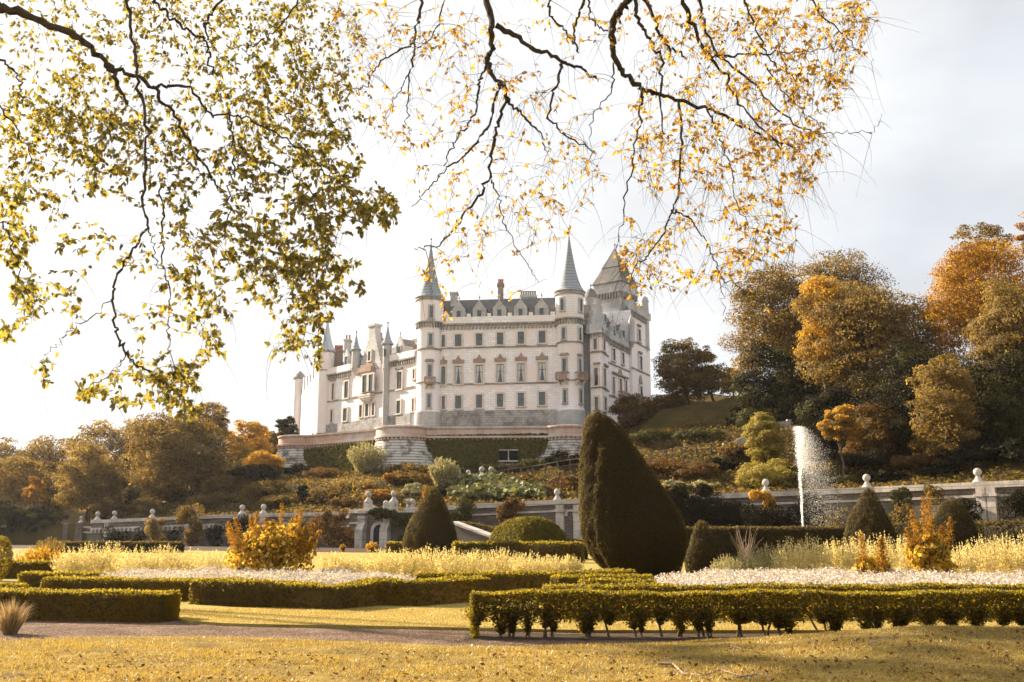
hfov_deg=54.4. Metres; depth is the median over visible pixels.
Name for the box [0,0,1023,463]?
sky
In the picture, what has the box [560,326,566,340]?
window
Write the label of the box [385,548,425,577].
flowering shrub
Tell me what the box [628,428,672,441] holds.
bush
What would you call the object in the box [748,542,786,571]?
flowering shrub
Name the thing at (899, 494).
climbing plant
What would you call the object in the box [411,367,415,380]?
window
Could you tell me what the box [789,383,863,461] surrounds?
beech tree
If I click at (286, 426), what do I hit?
conifer tree
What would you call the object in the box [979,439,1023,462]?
bush
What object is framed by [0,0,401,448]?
overhanging tree
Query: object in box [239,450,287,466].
bush
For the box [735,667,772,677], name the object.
fallen twig
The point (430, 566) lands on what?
flowering shrub
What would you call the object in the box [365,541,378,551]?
shrub
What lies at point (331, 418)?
window
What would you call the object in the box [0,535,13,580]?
dark shrub
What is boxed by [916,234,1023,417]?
beech tree
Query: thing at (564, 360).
window
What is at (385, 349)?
window
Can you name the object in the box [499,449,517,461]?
window
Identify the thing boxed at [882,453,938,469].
bush
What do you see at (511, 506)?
climbing plant
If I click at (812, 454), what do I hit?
bush
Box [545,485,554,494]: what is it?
bush
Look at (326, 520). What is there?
climbing plant
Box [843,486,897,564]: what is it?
yew topiary
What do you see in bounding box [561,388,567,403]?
window
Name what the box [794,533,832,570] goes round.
flowering shrub
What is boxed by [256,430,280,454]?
beech tree
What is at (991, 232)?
beech tree
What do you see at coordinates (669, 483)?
bush
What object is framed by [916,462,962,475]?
bush
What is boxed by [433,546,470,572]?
flowering shrub
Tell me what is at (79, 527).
garden wall
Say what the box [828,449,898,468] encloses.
bush
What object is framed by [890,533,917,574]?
flowering shrub
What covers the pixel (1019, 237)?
beech tree
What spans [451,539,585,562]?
clipped hedge
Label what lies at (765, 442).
evergreen tree
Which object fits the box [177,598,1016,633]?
lawn
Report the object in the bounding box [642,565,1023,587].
white flowers
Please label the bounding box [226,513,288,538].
climbing plant
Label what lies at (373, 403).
window
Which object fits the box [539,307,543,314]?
window
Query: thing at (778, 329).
beech tree
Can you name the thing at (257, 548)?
plume bush
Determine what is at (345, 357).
window
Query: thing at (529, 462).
bush
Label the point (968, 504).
climbing plant
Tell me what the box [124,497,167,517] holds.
evergreen bush
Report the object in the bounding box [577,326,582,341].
window
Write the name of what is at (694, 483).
bush
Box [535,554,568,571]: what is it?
flowering shrub
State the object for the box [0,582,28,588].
clipped hedge
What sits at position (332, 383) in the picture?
window
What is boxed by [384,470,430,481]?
bush
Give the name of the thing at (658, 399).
bush
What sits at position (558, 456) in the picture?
bush
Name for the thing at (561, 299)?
window
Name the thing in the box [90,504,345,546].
garden wall
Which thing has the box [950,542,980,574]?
flowering shrub
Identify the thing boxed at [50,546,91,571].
flowering shrub
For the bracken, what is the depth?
117.03 m
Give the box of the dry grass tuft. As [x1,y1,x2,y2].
[0,597,35,634]
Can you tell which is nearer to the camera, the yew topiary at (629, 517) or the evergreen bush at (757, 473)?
the yew topiary at (629, 517)
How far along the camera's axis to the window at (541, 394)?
165.20 m
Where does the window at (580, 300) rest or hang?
in the castle
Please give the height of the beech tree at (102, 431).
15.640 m
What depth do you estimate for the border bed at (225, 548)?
103.37 m
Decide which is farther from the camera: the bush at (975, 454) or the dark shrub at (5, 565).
the bush at (975, 454)
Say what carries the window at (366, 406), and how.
in the castle
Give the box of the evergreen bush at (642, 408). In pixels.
[606,392,661,429]
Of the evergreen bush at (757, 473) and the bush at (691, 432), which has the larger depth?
the bush at (691, 432)
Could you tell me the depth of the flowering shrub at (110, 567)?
34.94 m
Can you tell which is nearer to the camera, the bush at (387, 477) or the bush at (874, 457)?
the bush at (874, 457)
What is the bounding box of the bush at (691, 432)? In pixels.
[672,427,721,440]
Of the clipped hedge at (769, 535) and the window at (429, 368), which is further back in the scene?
the window at (429, 368)
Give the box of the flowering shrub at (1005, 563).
[985,533,1023,573]
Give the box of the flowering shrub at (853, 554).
[838,530,876,569]
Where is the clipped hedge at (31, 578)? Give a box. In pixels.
[17,569,105,588]
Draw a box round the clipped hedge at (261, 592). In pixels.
[187,574,490,608]
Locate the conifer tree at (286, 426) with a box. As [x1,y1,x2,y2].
[274,415,299,434]
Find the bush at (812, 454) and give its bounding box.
[798,447,828,459]
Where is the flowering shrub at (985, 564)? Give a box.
[964,536,1003,574]
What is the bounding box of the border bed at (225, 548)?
[1,545,385,552]
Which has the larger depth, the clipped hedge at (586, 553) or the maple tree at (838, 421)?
the maple tree at (838, 421)
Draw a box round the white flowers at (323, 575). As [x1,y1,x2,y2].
[99,565,416,584]
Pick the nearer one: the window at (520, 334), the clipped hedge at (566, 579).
the clipped hedge at (566, 579)
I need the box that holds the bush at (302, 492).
[296,485,314,501]
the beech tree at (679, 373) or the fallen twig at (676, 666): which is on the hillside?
the beech tree at (679, 373)
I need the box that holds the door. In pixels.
[374,525,380,543]
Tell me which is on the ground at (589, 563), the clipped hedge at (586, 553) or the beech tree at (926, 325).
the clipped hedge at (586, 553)
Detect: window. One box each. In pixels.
[329,408,333,423]
[330,382,334,401]
[341,406,348,422]
[342,379,349,399]
[344,356,347,364]
[357,403,363,418]
[361,373,367,391]
[363,403,369,417]
[366,349,371,361]
[367,372,374,391]
[370,401,375,416]
[383,348,386,355]
[394,398,401,414]
[395,369,403,390]
[397,345,401,352]
[410,397,415,412]
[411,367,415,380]
[425,393,431,408]
[426,363,432,377]
[427,304,434,319]
[427,332,433,346]
[440,333,446,347]
[440,365,446,385]
[440,394,446,410]
[452,364,463,385]
[453,333,463,347]
[453,394,462,409]
[456,310,460,316]
[474,332,483,346]
[474,363,484,384]
[474,393,483,408]
[477,309,481,316]
[494,362,505,383]
[495,331,504,345]
[495,392,504,407]
[497,309,501,315]
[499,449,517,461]
[515,361,526,382]
[516,330,525,344]
[516,391,525,406]
[518,308,522,315]
[536,360,547,381]
[537,329,547,343]
[537,390,546,406]
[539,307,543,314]
[559,297,565,311]
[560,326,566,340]
[561,357,567,372]
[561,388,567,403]
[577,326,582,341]
[577,357,581,373]
[578,297,583,313]
[578,388,583,404]
[592,336,598,350]
[592,366,599,386]
[593,395,600,410]
[602,337,606,352]
[603,366,607,388]
[603,395,607,412]
[611,346,616,362]
[612,375,616,395]
[618,376,622,393]
[621,350,625,365]
[624,378,627,394]
[637,327,641,343]
[638,354,643,371]
[638,384,643,396]
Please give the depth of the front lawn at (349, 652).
11.90 m
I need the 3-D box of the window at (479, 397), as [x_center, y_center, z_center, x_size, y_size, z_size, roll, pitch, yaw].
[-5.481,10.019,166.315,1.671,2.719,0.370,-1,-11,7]
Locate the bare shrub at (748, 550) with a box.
[728,526,762,562]
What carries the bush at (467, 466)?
on the hillside
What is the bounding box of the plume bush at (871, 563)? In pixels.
[850,532,893,575]
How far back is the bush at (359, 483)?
129.18 m
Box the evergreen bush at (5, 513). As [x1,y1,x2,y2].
[0,500,23,532]
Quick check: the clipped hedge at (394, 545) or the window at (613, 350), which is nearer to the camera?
the clipped hedge at (394, 545)
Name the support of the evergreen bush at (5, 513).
on the hillside
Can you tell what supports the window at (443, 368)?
in the castle
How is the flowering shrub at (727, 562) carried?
on the ground at (589, 563)
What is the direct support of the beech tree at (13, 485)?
on the hillside
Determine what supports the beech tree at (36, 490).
on the hillside
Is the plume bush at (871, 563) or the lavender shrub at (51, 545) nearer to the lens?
the plume bush at (871, 563)
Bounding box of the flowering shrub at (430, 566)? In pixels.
[412,542,448,572]
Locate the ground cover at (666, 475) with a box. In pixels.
[110,420,1023,518]
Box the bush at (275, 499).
[259,493,296,505]
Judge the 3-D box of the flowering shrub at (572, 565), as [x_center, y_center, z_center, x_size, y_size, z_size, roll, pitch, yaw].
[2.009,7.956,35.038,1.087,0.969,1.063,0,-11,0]
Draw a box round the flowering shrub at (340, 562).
[315,551,352,572]
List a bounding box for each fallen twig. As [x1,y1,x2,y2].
[586,646,622,661]
[658,658,746,676]
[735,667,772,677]
[867,636,892,644]
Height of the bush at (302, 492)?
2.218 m
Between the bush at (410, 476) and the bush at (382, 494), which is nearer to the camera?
the bush at (382, 494)
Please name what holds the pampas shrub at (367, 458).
on the hillside
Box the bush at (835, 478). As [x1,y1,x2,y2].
[821,472,862,483]
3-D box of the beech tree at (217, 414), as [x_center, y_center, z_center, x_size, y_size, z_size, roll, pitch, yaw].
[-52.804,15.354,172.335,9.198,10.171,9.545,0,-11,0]
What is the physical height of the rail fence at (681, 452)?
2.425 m
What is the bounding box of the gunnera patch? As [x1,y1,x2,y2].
[445,469,546,500]
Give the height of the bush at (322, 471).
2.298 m
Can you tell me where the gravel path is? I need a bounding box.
[0,620,700,645]
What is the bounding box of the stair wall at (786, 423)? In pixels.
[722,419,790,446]
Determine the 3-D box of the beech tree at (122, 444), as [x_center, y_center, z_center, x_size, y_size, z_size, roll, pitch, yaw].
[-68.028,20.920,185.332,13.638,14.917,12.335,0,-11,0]
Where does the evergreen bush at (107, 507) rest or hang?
on the hillside
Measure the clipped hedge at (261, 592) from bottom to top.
0.702 m
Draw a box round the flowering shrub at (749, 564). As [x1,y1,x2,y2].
[730,548,764,570]
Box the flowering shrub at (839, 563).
[820,538,854,570]
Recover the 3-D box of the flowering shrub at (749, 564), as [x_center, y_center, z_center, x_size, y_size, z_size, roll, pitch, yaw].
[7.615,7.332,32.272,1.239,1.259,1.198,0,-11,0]
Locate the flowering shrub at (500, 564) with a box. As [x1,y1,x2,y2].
[483,546,519,571]
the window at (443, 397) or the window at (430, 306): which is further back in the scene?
the window at (430, 306)
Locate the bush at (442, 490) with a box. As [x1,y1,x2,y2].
[435,484,462,495]
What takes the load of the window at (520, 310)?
in the castle
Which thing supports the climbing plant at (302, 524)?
attached to the garden wall at (98, 523)
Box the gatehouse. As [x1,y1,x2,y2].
[354,491,416,547]
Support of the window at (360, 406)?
in the castle
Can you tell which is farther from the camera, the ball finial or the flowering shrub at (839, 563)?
the ball finial
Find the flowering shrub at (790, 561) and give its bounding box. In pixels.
[769,536,810,571]
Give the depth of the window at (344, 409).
183.21 m
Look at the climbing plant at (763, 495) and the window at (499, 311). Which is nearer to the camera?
the climbing plant at (763, 495)
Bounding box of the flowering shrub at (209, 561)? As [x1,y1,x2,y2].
[192,550,229,569]
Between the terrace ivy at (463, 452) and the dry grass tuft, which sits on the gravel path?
the dry grass tuft
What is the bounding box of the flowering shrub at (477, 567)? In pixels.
[455,549,496,571]
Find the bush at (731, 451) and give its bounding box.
[719,446,750,457]
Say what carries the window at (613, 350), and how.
in the castle
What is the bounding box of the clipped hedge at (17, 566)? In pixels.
[3,559,64,578]
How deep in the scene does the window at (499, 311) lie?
168.74 m
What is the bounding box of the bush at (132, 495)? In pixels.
[121,488,141,505]
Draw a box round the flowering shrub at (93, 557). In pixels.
[69,543,113,572]
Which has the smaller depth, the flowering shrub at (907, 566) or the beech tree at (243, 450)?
the flowering shrub at (907, 566)
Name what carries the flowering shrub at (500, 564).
on the ground at (589, 563)
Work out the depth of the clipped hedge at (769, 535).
57.07 m
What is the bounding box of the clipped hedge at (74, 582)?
[40,574,202,600]
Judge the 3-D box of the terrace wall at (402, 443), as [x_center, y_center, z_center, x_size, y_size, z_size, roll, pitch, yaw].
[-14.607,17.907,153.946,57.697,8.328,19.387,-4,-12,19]
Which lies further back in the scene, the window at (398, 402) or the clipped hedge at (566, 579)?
the window at (398, 402)
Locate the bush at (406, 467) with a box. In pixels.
[387,462,429,472]
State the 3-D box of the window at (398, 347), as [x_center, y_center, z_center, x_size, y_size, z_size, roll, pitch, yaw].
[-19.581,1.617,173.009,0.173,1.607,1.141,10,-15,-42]
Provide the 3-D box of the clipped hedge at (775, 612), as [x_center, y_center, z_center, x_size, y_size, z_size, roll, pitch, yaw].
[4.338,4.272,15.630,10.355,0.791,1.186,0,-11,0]
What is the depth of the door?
108.92 m
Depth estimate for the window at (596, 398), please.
163.75 m
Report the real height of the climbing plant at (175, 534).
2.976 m
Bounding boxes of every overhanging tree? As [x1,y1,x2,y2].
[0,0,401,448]
[318,0,909,347]
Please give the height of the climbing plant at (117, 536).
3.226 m
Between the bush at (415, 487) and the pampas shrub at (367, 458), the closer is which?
the bush at (415, 487)
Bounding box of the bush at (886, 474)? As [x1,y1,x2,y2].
[868,469,908,479]
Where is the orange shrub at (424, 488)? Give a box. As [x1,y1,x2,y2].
[421,484,430,502]
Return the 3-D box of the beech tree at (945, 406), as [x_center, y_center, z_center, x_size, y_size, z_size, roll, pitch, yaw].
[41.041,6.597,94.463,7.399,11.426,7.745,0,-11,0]
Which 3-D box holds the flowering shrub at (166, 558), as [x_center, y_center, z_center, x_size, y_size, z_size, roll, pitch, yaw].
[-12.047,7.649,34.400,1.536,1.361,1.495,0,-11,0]
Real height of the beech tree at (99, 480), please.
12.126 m
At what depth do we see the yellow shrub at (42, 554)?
40.81 m
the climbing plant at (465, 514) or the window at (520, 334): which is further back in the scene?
the window at (520, 334)
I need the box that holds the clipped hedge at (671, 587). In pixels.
[541,581,1023,617]
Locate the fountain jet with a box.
[791,426,846,525]
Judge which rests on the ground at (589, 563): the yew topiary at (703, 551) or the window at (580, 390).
the yew topiary at (703, 551)
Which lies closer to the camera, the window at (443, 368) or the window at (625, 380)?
the window at (443, 368)
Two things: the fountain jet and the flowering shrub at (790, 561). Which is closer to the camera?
the flowering shrub at (790, 561)
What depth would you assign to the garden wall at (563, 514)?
89.32 m
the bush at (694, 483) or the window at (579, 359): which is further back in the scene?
the window at (579, 359)
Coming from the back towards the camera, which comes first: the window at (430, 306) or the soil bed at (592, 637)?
the window at (430, 306)
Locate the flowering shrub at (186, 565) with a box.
[168,547,205,570]
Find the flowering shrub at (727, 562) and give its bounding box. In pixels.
[710,553,743,573]
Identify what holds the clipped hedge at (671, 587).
on the ground at (589, 563)
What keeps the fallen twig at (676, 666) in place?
on the front lawn at (349, 652)
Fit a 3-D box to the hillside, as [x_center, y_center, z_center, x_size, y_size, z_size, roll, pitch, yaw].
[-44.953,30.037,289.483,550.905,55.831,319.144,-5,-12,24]
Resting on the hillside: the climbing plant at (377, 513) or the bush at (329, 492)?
the bush at (329, 492)
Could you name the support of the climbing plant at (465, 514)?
attached to the garden wall at (563, 514)
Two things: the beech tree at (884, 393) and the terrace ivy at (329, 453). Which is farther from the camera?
the terrace ivy at (329, 453)
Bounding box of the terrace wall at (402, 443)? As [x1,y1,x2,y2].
[277,425,587,474]
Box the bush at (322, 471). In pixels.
[296,466,349,478]
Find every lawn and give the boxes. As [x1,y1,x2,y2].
[0,626,1023,681]
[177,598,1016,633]
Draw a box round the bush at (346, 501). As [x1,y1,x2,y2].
[326,497,358,506]
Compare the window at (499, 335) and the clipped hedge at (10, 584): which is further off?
the window at (499, 335)
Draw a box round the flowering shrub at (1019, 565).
[1004,529,1023,573]
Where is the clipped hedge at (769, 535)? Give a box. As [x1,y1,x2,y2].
[683,525,845,561]
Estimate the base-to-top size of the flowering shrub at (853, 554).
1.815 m
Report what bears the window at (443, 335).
in the castle
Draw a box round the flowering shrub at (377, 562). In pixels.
[361,547,401,574]
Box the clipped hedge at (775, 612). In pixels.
[458,587,1023,637]
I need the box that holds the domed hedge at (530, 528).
[488,516,567,541]
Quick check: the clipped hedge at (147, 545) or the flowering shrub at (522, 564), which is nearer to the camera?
the flowering shrub at (522, 564)
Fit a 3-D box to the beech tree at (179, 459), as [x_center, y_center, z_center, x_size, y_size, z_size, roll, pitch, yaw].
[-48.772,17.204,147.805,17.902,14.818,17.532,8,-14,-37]
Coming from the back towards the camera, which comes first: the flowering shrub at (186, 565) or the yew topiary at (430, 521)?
the yew topiary at (430, 521)
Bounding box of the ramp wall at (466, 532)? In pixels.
[451,521,491,541]
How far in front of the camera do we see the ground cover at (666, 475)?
120.17 m
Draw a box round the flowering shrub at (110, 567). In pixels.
[92,541,129,573]
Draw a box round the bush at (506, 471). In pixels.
[485,465,526,473]
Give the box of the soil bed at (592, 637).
[464,634,801,639]
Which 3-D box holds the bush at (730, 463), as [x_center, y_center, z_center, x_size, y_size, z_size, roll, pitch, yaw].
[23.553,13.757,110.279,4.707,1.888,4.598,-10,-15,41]
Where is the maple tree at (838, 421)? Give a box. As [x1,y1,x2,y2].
[816,404,861,483]
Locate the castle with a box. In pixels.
[292,231,650,434]
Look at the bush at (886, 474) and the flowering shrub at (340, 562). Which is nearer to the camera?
the flowering shrub at (340, 562)
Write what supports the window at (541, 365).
in the castle
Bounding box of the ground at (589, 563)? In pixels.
[0,548,1023,607]
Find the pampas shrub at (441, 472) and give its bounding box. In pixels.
[427,456,460,486]
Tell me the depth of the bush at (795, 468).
100.29 m
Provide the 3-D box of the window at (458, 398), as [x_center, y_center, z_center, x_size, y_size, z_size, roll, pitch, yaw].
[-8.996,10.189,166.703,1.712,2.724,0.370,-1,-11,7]
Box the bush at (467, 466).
[456,463,496,471]
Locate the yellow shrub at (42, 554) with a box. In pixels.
[13,545,63,560]
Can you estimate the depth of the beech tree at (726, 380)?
151.21 m
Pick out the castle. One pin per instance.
(562, 357)
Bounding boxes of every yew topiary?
[401,486,458,560]
[578,408,688,578]
[684,520,722,572]
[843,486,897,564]
[930,498,981,564]
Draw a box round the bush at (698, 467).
[671,460,721,476]
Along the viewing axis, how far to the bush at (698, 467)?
106.19 m
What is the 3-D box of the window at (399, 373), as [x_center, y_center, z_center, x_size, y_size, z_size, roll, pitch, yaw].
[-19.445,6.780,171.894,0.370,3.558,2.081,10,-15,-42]
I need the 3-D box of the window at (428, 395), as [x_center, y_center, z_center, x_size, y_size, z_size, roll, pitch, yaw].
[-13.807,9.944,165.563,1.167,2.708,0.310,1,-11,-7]
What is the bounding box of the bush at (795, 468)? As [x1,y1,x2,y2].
[785,466,810,476]
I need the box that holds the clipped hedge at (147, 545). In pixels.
[53,540,185,552]
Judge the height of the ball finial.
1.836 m
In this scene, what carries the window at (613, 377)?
in the castle
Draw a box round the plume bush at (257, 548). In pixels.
[223,503,321,571]
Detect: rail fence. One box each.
[495,458,579,478]
[637,443,711,460]
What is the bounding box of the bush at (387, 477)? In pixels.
[382,470,405,481]
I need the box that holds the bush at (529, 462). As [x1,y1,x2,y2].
[516,457,548,467]
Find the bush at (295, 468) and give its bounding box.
[283,463,313,473]
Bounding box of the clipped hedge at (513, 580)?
[414,567,636,597]
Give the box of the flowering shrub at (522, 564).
[506,551,547,571]
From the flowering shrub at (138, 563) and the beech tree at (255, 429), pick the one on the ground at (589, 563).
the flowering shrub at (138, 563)
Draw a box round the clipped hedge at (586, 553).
[566,538,588,558]
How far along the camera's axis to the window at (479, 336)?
168.33 m
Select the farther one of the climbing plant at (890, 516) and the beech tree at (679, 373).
the beech tree at (679, 373)
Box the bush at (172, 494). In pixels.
[136,486,186,502]
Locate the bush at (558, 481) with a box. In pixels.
[545,476,578,488]
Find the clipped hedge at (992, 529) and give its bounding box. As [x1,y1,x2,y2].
[889,519,1023,566]
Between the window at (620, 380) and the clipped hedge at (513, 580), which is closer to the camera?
the clipped hedge at (513, 580)
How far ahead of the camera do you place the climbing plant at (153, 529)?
125.50 m
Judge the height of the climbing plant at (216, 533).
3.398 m
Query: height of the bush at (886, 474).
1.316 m
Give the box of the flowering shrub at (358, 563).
[341,554,375,574]
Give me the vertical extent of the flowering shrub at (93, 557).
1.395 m
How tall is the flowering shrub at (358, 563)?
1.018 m
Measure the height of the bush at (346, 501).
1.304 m
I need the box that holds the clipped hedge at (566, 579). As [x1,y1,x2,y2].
[549,573,654,584]
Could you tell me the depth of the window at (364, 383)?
178.27 m
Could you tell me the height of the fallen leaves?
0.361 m
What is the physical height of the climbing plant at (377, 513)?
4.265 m
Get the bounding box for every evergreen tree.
[725,404,753,428]
[741,411,786,464]
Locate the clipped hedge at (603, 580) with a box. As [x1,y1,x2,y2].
[577,576,656,587]
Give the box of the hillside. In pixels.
[0,365,1023,544]
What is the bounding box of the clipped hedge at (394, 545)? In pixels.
[385,541,405,552]
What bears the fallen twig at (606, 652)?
on the front lawn at (349, 652)
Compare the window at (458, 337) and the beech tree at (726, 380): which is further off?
the window at (458, 337)
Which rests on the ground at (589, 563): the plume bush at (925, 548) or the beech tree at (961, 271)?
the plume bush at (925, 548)
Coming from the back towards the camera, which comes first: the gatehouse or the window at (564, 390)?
the window at (564, 390)
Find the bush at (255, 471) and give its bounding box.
[225,464,282,479]
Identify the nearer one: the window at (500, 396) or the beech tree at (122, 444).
the window at (500, 396)
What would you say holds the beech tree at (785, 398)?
on the hillside
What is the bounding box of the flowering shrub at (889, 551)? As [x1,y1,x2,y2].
[864,530,901,570]
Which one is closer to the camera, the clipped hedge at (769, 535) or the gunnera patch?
the clipped hedge at (769, 535)
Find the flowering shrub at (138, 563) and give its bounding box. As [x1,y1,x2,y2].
[111,545,160,572]
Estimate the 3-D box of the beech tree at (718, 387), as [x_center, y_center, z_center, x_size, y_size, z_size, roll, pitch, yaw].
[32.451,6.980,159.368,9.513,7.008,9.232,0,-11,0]
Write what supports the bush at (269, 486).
on the hillside
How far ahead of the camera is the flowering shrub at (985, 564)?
32.20 m
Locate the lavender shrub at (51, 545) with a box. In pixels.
[33,536,65,555]
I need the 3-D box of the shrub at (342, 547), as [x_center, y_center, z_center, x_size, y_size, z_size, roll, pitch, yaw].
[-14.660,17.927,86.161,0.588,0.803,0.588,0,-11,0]
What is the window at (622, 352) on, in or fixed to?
in the castle
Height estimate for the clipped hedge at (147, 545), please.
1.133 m
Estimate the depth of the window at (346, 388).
183.98 m
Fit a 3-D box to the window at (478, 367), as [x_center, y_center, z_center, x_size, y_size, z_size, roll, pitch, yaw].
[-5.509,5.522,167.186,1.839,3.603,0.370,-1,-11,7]
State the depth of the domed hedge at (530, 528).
62.27 m
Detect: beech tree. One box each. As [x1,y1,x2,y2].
[0,436,40,482]
[0,454,57,508]
[14,434,79,476]
[21,476,47,504]
[25,461,71,506]
[45,443,128,521]
[59,419,137,478]
[111,413,171,490]
[113,407,236,502]
[187,401,231,442]
[222,419,274,453]
[227,444,254,458]
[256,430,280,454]
[648,337,721,405]
[687,361,735,400]
[714,259,814,419]
[716,367,743,397]
[729,338,818,437]
[781,248,899,382]
[786,273,856,403]
[789,280,938,406]
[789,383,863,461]
[791,356,839,424]
[838,401,907,461]
[844,331,982,456]
[882,292,954,363]
[904,352,985,468]
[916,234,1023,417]
[948,222,1015,296]
[950,341,1023,449]
[959,276,1023,442]
[1014,211,1023,252]
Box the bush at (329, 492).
[305,486,345,500]
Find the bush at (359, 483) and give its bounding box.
[331,476,380,488]
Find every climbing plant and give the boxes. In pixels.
[99,525,132,540]
[130,525,147,540]
[144,517,166,540]
[165,526,184,540]
[174,503,204,545]
[205,521,226,545]
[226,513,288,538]
[294,519,314,544]
[307,509,354,547]
[368,507,411,541]
[450,497,476,521]
[496,497,525,521]
[666,482,752,526]
[739,490,829,529]
[748,489,776,508]
[813,508,850,526]
[884,506,913,522]
[888,486,912,505]
[891,484,943,521]
[960,498,983,521]
[997,487,1023,519]
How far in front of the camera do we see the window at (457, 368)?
167.63 m
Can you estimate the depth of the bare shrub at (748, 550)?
45.92 m
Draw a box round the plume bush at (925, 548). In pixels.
[903,491,961,574]
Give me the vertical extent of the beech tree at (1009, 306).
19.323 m
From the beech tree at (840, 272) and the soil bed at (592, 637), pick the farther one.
the beech tree at (840, 272)
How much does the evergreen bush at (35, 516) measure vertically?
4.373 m
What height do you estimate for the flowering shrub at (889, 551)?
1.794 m
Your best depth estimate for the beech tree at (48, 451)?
197.11 m
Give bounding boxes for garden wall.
[62,516,90,541]
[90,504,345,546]
[341,509,362,546]
[414,468,1023,538]
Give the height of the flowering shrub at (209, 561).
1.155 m
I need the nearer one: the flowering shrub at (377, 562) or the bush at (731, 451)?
the flowering shrub at (377, 562)
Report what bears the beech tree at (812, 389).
on the hillside
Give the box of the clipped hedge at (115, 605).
[0,586,182,622]
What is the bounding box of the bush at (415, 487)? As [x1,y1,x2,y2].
[401,482,425,494]
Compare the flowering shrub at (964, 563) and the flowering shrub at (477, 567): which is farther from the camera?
the flowering shrub at (477, 567)
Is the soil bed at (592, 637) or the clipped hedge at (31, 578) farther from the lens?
the clipped hedge at (31, 578)
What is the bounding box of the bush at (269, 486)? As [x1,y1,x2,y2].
[240,478,290,495]
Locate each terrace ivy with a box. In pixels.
[303,440,374,472]
[425,433,548,466]
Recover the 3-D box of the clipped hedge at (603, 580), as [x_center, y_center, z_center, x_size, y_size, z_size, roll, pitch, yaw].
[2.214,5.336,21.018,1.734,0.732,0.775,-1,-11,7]
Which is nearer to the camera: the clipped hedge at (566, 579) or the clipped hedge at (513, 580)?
the clipped hedge at (566, 579)
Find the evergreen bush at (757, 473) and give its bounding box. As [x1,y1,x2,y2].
[734,458,799,489]
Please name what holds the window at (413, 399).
in the castle
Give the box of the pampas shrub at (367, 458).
[346,439,387,472]
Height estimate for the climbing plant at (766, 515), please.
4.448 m
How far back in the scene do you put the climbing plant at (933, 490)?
82.93 m
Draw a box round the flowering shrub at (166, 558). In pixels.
[140,545,182,571]
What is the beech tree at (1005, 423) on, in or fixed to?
on the hillside
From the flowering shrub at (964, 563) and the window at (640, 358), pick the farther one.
the window at (640, 358)
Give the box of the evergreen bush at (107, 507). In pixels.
[86,494,130,519]
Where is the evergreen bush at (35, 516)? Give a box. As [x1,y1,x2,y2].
[8,503,69,534]
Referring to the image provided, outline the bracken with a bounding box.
[117,421,1023,516]
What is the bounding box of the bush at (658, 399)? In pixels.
[649,393,685,404]
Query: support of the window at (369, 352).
in the castle
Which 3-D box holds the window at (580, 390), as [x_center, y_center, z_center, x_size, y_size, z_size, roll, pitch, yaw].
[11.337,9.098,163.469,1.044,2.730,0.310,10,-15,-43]
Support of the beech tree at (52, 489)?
on the hillside
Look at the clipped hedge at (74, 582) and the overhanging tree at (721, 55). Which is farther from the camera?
the clipped hedge at (74, 582)
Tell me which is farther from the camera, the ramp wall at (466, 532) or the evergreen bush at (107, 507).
the evergreen bush at (107, 507)
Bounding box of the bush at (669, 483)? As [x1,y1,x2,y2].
[662,479,690,487]
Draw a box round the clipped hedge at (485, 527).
[460,521,496,532]
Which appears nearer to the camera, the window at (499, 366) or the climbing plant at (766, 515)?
the climbing plant at (766, 515)
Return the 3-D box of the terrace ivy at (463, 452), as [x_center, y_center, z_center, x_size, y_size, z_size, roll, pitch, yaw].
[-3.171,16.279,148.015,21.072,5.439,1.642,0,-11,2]
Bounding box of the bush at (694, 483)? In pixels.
[691,479,719,487]
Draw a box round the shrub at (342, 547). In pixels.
[340,544,345,551]
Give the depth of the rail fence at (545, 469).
125.24 m
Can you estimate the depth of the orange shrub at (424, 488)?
106.70 m
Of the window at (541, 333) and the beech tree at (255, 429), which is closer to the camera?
the window at (541, 333)
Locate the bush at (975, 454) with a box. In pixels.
[934,441,1002,464]
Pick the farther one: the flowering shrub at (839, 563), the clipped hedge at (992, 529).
the clipped hedge at (992, 529)
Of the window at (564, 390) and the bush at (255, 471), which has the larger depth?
the window at (564, 390)
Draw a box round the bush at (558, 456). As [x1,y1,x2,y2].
[544,450,579,466]
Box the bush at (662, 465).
[645,457,680,474]
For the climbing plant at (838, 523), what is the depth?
86.07 m
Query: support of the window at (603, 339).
in the castle
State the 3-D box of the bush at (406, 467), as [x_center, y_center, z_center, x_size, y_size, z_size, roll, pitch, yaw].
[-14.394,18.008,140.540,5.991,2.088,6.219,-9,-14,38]
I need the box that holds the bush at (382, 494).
[362,489,391,500]
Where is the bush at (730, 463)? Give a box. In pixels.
[703,457,744,469]
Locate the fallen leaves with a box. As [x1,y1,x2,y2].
[0,627,1023,681]
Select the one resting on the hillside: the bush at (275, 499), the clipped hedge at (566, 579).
the bush at (275, 499)
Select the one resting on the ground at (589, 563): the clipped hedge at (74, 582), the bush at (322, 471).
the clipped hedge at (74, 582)
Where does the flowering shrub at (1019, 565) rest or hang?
on the ground at (589, 563)
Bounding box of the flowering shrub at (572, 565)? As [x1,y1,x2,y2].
[556,554,584,570]

